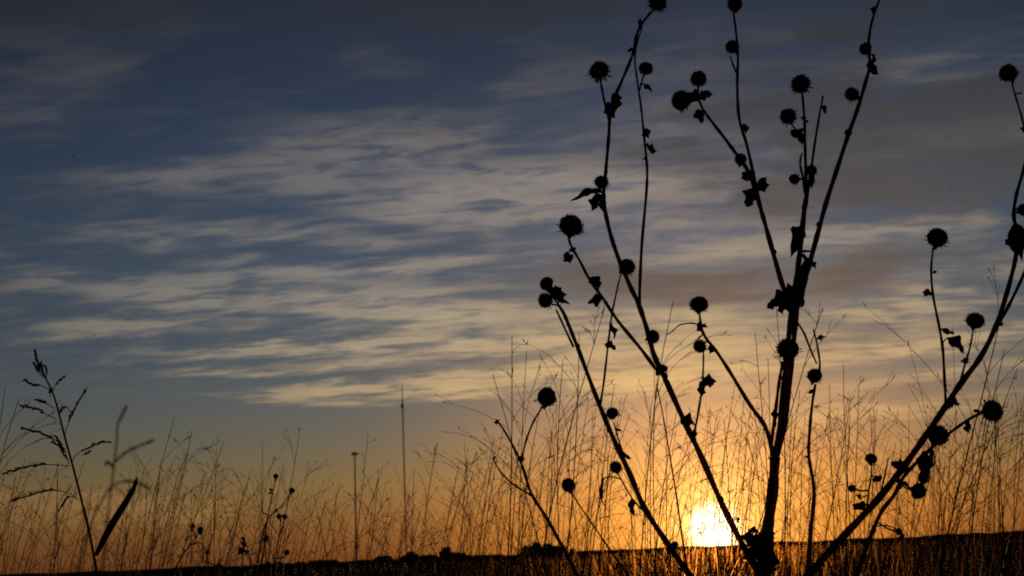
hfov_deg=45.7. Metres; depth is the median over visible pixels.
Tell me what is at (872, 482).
grass stalk
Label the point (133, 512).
grass stalk
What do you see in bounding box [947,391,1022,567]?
grass stalk
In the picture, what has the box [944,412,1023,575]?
grass stalk
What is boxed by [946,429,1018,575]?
grass stalk
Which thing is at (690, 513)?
grass stalk
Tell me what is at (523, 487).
grass stalk
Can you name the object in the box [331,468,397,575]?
grass stalk
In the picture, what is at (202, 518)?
grass stalk
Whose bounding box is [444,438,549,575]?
grass stalk
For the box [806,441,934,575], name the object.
grass stalk
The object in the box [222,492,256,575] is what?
grass stalk
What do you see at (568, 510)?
grass stalk
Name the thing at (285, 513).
grass stalk
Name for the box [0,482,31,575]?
grass stalk
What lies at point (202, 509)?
grass stalk
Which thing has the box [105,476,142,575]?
grass stalk
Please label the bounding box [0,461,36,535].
grass stalk
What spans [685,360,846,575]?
grass stalk
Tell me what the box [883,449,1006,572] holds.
grass stalk
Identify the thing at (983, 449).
grass stalk
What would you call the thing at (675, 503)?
grass stalk
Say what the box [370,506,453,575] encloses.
grass stalk
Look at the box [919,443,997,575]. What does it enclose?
grass stalk
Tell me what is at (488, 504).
grass stalk
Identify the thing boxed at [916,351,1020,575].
grass stalk
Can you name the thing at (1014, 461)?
grass stalk
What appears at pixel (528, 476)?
grass stalk
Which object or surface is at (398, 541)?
grass stalk
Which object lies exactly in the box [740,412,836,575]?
grass stalk
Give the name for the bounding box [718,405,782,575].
grass stalk
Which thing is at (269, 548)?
grass stalk
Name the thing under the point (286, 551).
dead sunflower
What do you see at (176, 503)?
grass stalk
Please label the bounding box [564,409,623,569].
grass stalk
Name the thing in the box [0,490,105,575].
grass stalk
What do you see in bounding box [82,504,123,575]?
grass stalk
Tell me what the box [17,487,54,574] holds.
grass stalk
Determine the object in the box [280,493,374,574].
grass stalk
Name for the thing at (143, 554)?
grass stalk
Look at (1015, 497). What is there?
grass stalk
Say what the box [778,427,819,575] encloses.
grass stalk
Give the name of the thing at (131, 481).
plume grass
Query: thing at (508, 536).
grass stalk
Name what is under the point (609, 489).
grass stalk
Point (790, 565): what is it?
grass stalk
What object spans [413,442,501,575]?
grass stalk
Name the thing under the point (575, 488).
grass stalk
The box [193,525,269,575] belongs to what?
grass stalk
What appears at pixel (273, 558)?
grass stalk
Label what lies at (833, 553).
grass stalk
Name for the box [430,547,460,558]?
tree
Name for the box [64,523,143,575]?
grass stalk
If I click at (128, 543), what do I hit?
grass stalk
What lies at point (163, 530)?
grass stalk
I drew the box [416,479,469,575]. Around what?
grass stalk
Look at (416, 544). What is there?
grass stalk
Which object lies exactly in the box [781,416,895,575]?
grass stalk
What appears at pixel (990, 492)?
grass stalk
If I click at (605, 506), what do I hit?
grass stalk
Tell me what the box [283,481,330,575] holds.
grass stalk
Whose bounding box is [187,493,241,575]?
grass stalk
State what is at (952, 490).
grass stalk
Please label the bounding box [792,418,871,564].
grass stalk
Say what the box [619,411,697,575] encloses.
grass stalk
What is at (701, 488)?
grass stalk
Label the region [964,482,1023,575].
grass stalk
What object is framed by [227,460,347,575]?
grass stalk
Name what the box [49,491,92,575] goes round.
grass stalk
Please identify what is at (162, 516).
grass stalk
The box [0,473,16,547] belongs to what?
grass stalk
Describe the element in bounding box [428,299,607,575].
grass stalk
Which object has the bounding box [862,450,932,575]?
grass stalk
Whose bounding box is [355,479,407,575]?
grass stalk
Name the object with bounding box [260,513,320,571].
grass stalk
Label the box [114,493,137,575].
grass stalk
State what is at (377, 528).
grass stalk
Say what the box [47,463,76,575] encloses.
grass stalk
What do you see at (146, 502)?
grass stalk
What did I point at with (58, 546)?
grass stalk
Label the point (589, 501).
grass stalk
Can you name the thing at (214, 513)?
grass stalk
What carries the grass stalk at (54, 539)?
on the field
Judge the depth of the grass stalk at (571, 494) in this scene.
2.18 m
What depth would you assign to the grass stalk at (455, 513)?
1.58 m
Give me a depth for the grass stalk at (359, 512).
1.66 m
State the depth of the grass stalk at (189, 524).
2.34 m
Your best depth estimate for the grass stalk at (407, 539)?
2.13 m
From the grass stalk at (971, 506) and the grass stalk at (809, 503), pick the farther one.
the grass stalk at (809, 503)
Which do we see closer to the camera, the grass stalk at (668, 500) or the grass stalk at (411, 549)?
the grass stalk at (411, 549)
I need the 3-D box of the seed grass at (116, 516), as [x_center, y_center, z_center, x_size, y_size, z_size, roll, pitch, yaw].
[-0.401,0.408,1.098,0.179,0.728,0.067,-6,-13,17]
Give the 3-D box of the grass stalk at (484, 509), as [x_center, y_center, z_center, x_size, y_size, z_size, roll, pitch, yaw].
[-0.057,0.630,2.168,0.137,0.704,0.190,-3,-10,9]
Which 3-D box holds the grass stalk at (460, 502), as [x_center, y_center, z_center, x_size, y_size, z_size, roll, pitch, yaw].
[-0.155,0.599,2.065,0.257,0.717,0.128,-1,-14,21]
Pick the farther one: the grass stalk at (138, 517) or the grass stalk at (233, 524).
the grass stalk at (138, 517)
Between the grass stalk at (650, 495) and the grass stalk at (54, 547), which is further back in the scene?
the grass stalk at (54, 547)
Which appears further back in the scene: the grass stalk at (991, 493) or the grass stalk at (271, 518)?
the grass stalk at (991, 493)
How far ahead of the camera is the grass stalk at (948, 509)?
1.76 m
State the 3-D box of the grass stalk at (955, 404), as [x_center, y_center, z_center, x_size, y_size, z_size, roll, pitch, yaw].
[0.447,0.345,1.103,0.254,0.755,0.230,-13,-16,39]
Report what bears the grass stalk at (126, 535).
on the field
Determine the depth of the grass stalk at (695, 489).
1.83 m
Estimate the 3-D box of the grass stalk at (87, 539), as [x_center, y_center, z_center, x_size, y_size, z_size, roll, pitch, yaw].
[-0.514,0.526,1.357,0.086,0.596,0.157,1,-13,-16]
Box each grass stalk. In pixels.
[0,389,63,537]
[0,399,61,516]
[0,460,39,554]
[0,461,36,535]
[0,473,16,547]
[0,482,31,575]
[0,490,17,526]
[0,490,32,575]
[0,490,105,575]
[1,500,33,575]
[2,483,127,575]
[3,420,219,575]
[4,462,83,575]
[14,508,122,575]
[17,463,97,575]
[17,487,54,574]
[19,462,94,575]
[27,505,76,575]
[39,508,68,573]
[39,515,68,574]
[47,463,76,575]
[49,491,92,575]
[60,489,90,575]
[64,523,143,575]
[66,490,99,575]
[66,507,100,575]
[82,487,121,575]
[82,489,172,575]
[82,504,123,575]
[85,482,141,575]
[94,459,192,575]
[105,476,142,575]
[106,468,140,574]
[106,525,174,575]
[111,490,216,575]
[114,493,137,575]
[116,459,177,575]
[116,474,179,566]
[123,486,204,575]
[123,500,146,575]
[125,463,187,575]
[127,474,172,575]
[133,521,187,575]
[138,451,191,574]
[138,464,205,573]
[141,481,175,575]
[141,492,248,575]
[149,476,234,575]
[161,431,222,575]
[161,483,280,575]
[163,470,225,573]
[170,474,218,575]
[173,442,244,575]
[173,467,249,575]
[179,442,348,575]
[180,468,232,575]
[183,494,229,575]
[184,481,209,573]
[185,446,273,574]
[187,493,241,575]
[189,498,220,570]
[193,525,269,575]
[197,510,319,575]
[204,529,262,575]
[206,428,389,575]
[207,531,297,575]
[208,468,283,575]
[213,471,302,575]
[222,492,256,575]
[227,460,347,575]
[238,491,336,575]
[241,493,305,575]
[242,484,365,575]
[243,527,272,572]
[249,512,318,575]
[253,490,309,574]
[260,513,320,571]
[266,463,297,575]
[272,498,333,574]
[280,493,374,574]
[280,504,329,571]
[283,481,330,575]
[292,505,383,573]
[293,508,323,575]
[309,507,340,574]
[310,484,345,575]
[327,468,387,572]
[327,519,356,575]
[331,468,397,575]
[335,491,391,571]
[342,478,396,574]
[350,437,402,575]
[354,508,445,575]
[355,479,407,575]
[355,486,460,575]
[355,487,417,574]
[357,438,514,575]
[360,464,503,575]
[363,510,394,575]
[368,511,415,575]
[370,488,494,575]
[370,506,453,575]
[374,485,414,574]
[383,520,404,573]
[398,475,439,575]
[403,519,427,568]
[411,457,477,575]
[412,448,492,575]
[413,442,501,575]
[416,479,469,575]
[420,543,436,575]
[421,444,505,575]
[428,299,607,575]
[428,437,524,575]
[429,453,494,575]
[430,424,528,575]
[432,449,547,575]
[435,376,548,575]
[440,510,501,573]
[442,443,518,575]
[442,509,502,575]
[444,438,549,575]
[445,472,484,575]
[457,487,585,575]
[460,465,496,573]
[461,500,493,574]
[462,484,540,573]
[477,466,521,568]
[484,376,601,573]
[484,426,623,574]
[489,339,574,575]
[489,351,609,575]
[489,504,569,574]
[494,455,556,574]
[498,449,551,575]
[501,412,620,575]
[505,428,597,575]
[513,479,538,575]
[519,468,564,575]
[521,428,631,565]
[522,363,667,575]
[522,426,560,573]
[522,442,670,575]
[532,460,598,574]
[538,407,579,575]
[539,399,619,575]
[540,384,614,575]
[552,414,637,575]
[555,412,619,575]
[556,482,748,575]
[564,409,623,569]
[565,356,645,575]
[567,448,648,575]
[575,498,603,575]
[580,402,711,575]
[582,512,610,574]
[583,394,658,575]
[583,412,647,575]
[583,443,648,575]
[593,393,646,575]
[597,437,685,575]
[599,303,752,575]
[605,387,692,566]
[605,467,744,575]
[607,442,686,575]
[609,444,726,575]
[610,376,736,575]
[614,475,674,575]
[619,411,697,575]
[622,401,692,574]
[637,423,728,575]
[642,428,739,575]
[643,474,685,575]
[651,403,727,573]
[661,384,877,575]
[662,417,713,575]
[665,416,732,572]
[667,406,722,571]
[676,500,775,568]
[684,385,740,575]
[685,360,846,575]
[686,425,719,571]
[687,399,763,574]
[687,464,735,573]
[694,457,765,575]
[695,406,737,575]
[695,408,843,564]
[697,463,828,575]
[701,422,790,575]
[707,394,767,575]
[712,365,894,575]
[713,420,838,574]
[715,432,748,575]
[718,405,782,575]
[722,460,752,568]
[725,425,787,575]
[726,303,845,575]
[726,333,773,575]
[727,431,755,574]
[729,392,845,575]
[730,407,792,575]
[730,426,834,572]
[735,433,811,571]
[739,437,804,553]
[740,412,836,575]
[758,430,811,575]
[767,307,881,575]
[775,455,841,568]
[775,474,848,574]
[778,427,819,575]
[780,448,874,575]
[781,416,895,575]
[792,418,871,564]
[793,412,869,575]
[796,427,840,561]
[803,411,907,572]
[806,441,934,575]
[808,515,870,575]
[814,432,867,575]
[818,391,878,575]
[822,433,913,575]
[828,388,920,575]
[829,411,912,575]
[829,412,890,575]
[834,542,899,575]
[839,492,860,575]
[840,494,884,575]
[847,408,893,575]
[854,443,947,575]
[857,437,909,575]
[858,409,997,575]
[860,405,949,575]
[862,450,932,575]
[863,264,1023,575]
[871,458,990,575]
[872,436,991,575]
[876,425,938,575]
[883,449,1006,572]
[884,457,930,575]
[891,418,993,572]
[894,471,936,575]
[905,431,955,568]
[905,432,996,575]
[913,349,1023,575]
[915,430,993,575]
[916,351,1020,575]
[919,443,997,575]
[924,441,987,569]
[927,390,1023,572]
[931,420,1006,575]
[931,431,1022,575]
[933,477,988,575]
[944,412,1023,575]
[945,394,1023,575]
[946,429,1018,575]
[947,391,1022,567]
[953,509,999,575]
[960,388,1023,575]
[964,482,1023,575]
[975,405,1022,575]
[978,397,1023,575]
[982,399,1023,568]
[984,413,1023,575]
[985,479,1023,560]
[999,420,1023,521]
[1020,525,1023,575]
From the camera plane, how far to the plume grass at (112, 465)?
0.40 m
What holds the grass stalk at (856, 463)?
on the field
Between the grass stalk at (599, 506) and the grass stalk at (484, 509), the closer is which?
the grass stalk at (599, 506)
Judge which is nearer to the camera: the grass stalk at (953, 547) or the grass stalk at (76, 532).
the grass stalk at (953, 547)
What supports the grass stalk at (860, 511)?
on the field
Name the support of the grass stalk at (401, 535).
on the field
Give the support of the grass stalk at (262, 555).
on the field
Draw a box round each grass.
[0,451,1023,575]
[2,348,137,575]
[76,479,150,575]
[102,405,154,575]
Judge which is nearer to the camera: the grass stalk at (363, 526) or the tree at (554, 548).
the grass stalk at (363, 526)
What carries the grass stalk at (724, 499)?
on the field
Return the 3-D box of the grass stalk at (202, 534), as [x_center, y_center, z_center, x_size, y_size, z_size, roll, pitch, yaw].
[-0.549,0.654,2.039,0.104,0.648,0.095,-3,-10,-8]
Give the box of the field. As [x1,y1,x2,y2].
[0,530,1023,575]
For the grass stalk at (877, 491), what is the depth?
1.98 m
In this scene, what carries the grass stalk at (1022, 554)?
on the field
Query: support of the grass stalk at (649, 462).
on the field
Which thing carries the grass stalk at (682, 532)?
on the field
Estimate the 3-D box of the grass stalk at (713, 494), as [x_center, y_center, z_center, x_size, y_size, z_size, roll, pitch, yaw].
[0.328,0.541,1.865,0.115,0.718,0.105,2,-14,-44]
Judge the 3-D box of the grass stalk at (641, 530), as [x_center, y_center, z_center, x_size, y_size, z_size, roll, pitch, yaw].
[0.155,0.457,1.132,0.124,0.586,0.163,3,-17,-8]
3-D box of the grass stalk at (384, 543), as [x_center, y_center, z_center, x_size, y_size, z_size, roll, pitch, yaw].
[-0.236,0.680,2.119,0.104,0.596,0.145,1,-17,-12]
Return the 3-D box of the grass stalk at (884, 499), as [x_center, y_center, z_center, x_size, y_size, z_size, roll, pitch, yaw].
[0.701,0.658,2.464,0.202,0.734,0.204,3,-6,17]
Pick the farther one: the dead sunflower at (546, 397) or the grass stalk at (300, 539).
the grass stalk at (300, 539)
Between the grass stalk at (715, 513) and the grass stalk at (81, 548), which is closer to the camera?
the grass stalk at (81, 548)
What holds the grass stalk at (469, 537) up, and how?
on the field
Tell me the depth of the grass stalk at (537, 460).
1.29 m
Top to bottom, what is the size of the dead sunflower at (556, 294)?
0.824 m
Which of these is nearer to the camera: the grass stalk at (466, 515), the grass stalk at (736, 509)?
the grass stalk at (466, 515)
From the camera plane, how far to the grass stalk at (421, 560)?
1.31 m
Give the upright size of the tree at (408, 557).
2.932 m
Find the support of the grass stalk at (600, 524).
on the field
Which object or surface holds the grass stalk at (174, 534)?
on the field
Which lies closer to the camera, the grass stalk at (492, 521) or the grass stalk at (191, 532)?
the grass stalk at (191, 532)
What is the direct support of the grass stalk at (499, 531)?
on the field
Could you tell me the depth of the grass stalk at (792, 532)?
1.71 m
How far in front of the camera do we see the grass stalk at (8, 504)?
2.04 m
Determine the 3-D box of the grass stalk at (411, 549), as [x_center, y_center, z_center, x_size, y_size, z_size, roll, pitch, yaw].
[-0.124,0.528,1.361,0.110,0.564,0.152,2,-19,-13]
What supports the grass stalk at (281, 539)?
on the field
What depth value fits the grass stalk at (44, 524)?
2.11 m
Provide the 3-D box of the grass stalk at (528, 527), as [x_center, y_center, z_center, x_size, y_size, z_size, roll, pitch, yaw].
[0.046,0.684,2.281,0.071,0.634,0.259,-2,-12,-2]
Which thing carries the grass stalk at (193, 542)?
on the field
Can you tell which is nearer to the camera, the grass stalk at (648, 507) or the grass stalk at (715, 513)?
the grass stalk at (648, 507)
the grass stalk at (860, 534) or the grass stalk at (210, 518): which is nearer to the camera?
the grass stalk at (860, 534)
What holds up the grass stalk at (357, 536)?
on the field
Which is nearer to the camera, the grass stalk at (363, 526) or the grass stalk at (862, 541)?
the grass stalk at (363, 526)
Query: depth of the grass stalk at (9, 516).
2.13 m
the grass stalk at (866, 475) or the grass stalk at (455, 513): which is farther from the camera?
the grass stalk at (866, 475)
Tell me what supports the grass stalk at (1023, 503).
on the field
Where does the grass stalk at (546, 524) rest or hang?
on the field
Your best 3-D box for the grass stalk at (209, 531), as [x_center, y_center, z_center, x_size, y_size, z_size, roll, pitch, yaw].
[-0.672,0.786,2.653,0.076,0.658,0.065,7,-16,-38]
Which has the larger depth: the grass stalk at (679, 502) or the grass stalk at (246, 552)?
the grass stalk at (679, 502)
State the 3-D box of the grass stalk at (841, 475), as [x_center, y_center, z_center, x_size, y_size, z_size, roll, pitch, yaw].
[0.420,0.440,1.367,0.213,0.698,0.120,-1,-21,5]
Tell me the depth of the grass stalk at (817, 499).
2.31 m
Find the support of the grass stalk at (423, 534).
on the field
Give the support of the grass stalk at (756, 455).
on the field
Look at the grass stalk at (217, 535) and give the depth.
2.55 m
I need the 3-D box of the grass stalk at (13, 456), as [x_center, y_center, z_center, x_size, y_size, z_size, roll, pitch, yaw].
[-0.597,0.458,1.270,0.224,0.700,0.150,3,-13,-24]
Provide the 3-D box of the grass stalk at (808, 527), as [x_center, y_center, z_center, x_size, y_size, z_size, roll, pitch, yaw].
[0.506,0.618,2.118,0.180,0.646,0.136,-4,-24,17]
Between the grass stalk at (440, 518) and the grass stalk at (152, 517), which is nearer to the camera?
the grass stalk at (440, 518)
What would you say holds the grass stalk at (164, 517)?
on the field
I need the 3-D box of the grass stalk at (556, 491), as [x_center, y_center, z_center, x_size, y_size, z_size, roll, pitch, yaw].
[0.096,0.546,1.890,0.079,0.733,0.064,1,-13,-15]
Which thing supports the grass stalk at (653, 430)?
on the field
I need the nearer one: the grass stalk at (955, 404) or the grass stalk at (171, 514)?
the grass stalk at (955, 404)
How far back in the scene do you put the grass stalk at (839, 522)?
1.65 m
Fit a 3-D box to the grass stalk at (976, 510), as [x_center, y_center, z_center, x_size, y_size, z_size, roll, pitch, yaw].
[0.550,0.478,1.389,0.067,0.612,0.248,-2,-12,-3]
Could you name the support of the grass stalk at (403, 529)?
on the field
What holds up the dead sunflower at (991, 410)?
on the field
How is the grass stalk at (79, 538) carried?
on the field
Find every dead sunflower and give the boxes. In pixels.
[170,524,222,575]
[238,537,249,575]
[257,473,294,573]
[264,514,290,575]
[492,386,579,575]
[537,271,693,575]
[556,0,754,570]
[561,477,628,575]
[667,0,879,575]
[802,63,1023,575]
[805,329,824,570]
[854,399,1003,575]
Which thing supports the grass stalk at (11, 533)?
on the field
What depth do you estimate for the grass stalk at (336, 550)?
2.06 m
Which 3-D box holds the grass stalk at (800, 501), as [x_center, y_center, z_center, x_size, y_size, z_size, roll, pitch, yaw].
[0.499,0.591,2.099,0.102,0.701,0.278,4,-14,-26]
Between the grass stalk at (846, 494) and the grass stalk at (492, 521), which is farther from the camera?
the grass stalk at (492, 521)
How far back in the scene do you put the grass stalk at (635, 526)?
2.06 m
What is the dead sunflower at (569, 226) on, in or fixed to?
on the field
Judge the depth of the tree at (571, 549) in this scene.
329.44 m
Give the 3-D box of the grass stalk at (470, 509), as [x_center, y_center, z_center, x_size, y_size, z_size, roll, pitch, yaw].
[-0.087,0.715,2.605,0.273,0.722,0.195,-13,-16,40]
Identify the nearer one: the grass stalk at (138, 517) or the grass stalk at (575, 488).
the grass stalk at (575, 488)
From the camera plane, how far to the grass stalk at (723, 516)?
2.76 m
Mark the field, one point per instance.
(514, 559)
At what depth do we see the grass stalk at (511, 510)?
2.60 m
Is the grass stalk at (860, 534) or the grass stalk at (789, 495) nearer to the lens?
the grass stalk at (860, 534)
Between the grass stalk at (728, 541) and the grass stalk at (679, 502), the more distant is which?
the grass stalk at (679, 502)
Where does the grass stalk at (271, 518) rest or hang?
on the field
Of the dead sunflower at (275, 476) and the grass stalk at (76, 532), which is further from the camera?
the grass stalk at (76, 532)
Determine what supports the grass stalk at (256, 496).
on the field
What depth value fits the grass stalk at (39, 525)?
1.53 m
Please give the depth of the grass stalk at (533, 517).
1.85 m
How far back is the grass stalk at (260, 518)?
2.51 m
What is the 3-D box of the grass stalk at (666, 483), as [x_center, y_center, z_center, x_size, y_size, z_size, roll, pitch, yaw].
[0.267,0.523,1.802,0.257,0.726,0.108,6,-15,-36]
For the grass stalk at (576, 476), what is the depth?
1.17 m
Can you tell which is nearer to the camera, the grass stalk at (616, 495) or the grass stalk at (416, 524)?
the grass stalk at (416, 524)
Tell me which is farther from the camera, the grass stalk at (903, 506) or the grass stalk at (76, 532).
the grass stalk at (76, 532)
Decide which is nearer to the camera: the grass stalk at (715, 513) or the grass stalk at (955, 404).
the grass stalk at (955, 404)
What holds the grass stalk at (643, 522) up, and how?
on the field
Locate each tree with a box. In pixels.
[295,559,339,564]
[372,555,392,561]
[399,551,424,560]
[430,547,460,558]
[472,554,502,557]
[525,542,558,555]
[556,547,575,554]
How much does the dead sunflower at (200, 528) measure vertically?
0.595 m
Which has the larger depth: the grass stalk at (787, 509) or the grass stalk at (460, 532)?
the grass stalk at (787, 509)
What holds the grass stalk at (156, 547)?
on the field
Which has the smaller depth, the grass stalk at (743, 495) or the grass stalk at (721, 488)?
the grass stalk at (721, 488)
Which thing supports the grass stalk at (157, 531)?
on the field
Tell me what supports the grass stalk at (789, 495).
on the field
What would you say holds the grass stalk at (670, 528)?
on the field
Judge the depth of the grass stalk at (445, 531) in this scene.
1.57 m
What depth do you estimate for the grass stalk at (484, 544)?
2.31 m
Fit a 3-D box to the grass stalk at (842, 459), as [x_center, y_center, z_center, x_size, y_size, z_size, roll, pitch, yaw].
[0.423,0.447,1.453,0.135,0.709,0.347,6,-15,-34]
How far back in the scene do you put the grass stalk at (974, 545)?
2.31 m
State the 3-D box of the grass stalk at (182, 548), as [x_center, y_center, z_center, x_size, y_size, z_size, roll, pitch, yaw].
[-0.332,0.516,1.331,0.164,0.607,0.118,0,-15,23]
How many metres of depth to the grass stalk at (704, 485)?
1.89 m
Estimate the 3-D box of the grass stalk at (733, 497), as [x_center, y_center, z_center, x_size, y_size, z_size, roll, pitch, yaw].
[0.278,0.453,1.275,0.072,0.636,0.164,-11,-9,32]
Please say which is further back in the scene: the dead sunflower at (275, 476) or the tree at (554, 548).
the tree at (554, 548)
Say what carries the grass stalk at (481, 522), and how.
on the field
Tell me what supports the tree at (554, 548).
on the field
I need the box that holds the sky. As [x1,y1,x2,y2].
[0,0,1023,573]
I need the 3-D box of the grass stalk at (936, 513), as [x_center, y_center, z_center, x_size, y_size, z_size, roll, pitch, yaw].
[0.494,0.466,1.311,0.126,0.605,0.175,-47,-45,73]
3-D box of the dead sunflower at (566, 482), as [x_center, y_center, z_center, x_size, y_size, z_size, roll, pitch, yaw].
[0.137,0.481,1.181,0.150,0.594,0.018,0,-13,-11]
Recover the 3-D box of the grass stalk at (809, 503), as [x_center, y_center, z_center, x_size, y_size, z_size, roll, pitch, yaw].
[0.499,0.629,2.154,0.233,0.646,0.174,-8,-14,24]
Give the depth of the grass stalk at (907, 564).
1.27 m
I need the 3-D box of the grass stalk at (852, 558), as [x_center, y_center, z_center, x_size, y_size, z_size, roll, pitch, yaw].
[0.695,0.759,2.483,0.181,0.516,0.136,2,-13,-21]
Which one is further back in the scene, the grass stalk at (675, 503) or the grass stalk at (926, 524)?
the grass stalk at (926, 524)
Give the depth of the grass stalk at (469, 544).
2.46 m
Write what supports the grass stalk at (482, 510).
on the field
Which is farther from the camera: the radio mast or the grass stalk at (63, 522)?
the radio mast
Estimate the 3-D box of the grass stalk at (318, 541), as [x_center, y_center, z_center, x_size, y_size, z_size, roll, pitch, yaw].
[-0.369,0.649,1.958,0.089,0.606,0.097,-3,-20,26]
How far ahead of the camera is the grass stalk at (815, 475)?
1.37 m
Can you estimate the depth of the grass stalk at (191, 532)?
1.38 m
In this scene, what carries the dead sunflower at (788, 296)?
on the field
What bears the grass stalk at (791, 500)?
on the field
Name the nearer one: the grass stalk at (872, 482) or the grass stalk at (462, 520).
the grass stalk at (462, 520)
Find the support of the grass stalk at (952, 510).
on the field
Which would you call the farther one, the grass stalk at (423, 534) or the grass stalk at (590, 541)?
the grass stalk at (590, 541)
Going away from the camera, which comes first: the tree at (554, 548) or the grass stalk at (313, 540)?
the grass stalk at (313, 540)
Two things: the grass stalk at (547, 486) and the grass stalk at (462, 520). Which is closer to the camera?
the grass stalk at (462, 520)
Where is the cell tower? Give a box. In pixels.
[351,450,358,562]
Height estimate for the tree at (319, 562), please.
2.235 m
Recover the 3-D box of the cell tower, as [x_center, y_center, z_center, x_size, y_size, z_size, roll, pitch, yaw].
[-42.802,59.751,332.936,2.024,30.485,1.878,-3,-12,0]
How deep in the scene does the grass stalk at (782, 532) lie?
1.55 m
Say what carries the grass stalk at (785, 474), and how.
on the field
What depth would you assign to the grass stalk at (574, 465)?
1.53 m
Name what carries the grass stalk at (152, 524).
on the field
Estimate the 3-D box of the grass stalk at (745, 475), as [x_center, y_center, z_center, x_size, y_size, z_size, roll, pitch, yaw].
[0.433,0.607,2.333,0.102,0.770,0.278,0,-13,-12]
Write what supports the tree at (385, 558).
on the field
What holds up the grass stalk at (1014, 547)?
on the field
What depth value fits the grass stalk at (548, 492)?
2.61 m
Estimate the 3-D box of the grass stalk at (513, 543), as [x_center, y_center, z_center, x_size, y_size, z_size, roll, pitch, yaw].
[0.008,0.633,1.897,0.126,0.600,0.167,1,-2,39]
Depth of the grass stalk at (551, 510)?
1.82 m
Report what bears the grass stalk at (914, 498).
on the field
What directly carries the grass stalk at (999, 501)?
on the field
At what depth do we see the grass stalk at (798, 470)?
2.13 m
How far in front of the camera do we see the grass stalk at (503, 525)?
2.45 m
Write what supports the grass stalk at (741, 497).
on the field
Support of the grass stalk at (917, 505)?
on the field
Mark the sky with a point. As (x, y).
(217, 222)
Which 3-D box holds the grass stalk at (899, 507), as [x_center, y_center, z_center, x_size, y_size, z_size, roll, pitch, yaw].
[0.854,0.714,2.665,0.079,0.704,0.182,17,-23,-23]
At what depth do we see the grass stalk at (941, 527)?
1.75 m
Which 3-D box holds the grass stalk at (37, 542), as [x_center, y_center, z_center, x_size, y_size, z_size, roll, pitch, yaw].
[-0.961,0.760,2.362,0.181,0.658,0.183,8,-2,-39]
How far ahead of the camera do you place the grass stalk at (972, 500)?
1.26 m
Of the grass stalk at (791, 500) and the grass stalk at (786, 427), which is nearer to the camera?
the grass stalk at (786, 427)
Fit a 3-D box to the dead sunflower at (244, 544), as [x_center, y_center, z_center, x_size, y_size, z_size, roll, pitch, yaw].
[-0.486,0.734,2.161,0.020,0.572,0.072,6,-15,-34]
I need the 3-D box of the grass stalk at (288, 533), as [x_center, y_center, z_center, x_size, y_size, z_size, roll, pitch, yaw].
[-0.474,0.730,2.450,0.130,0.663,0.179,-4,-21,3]
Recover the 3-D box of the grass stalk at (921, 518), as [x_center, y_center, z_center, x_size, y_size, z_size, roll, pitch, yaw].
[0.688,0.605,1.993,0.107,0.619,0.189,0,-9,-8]
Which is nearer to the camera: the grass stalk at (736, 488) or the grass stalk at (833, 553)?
the grass stalk at (833, 553)
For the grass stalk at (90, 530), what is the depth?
1.74 m
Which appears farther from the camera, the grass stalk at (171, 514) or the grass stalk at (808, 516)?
the grass stalk at (171, 514)
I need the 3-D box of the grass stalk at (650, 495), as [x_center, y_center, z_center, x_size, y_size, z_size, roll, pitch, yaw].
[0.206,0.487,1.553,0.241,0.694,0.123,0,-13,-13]
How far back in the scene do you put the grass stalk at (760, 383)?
1.27 m
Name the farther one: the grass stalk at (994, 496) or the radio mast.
the radio mast
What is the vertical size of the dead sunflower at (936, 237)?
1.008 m
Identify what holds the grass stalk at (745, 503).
on the field
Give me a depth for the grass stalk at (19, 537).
1.70 m
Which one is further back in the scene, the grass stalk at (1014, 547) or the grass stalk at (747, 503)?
the grass stalk at (747, 503)
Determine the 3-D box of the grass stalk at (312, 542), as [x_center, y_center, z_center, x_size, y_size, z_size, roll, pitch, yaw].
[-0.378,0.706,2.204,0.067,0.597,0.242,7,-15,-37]
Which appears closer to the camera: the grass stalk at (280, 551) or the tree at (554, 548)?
the grass stalk at (280, 551)
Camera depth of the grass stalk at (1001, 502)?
1.77 m
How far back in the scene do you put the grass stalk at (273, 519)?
1.88 m
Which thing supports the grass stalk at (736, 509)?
on the field
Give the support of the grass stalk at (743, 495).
on the field
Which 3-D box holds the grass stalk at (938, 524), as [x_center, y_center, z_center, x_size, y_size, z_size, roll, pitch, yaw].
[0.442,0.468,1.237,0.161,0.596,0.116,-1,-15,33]
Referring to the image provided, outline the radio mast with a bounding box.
[401,389,406,553]
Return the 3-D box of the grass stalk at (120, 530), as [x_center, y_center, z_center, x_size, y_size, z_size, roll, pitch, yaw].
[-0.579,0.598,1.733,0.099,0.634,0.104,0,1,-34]
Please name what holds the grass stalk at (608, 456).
on the field
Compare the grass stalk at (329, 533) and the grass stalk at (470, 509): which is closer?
the grass stalk at (329, 533)
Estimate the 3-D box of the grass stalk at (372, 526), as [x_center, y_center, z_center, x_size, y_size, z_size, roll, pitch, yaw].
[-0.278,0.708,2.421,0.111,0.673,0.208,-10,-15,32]
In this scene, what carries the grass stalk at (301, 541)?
on the field
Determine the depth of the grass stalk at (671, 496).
1.45 m
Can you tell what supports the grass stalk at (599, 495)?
on the field
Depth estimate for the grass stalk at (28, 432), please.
1.29 m
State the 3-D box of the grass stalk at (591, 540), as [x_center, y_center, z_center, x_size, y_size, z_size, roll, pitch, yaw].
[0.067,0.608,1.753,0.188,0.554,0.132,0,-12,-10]
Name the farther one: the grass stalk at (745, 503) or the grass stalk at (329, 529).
the grass stalk at (745, 503)
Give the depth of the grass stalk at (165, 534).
2.57 m
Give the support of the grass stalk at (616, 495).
on the field
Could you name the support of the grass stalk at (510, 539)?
on the field
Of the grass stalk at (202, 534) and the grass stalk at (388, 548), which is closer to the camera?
the grass stalk at (202, 534)
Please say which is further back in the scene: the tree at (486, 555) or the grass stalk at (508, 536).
the tree at (486, 555)
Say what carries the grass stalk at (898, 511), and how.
on the field
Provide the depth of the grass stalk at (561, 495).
2.45 m

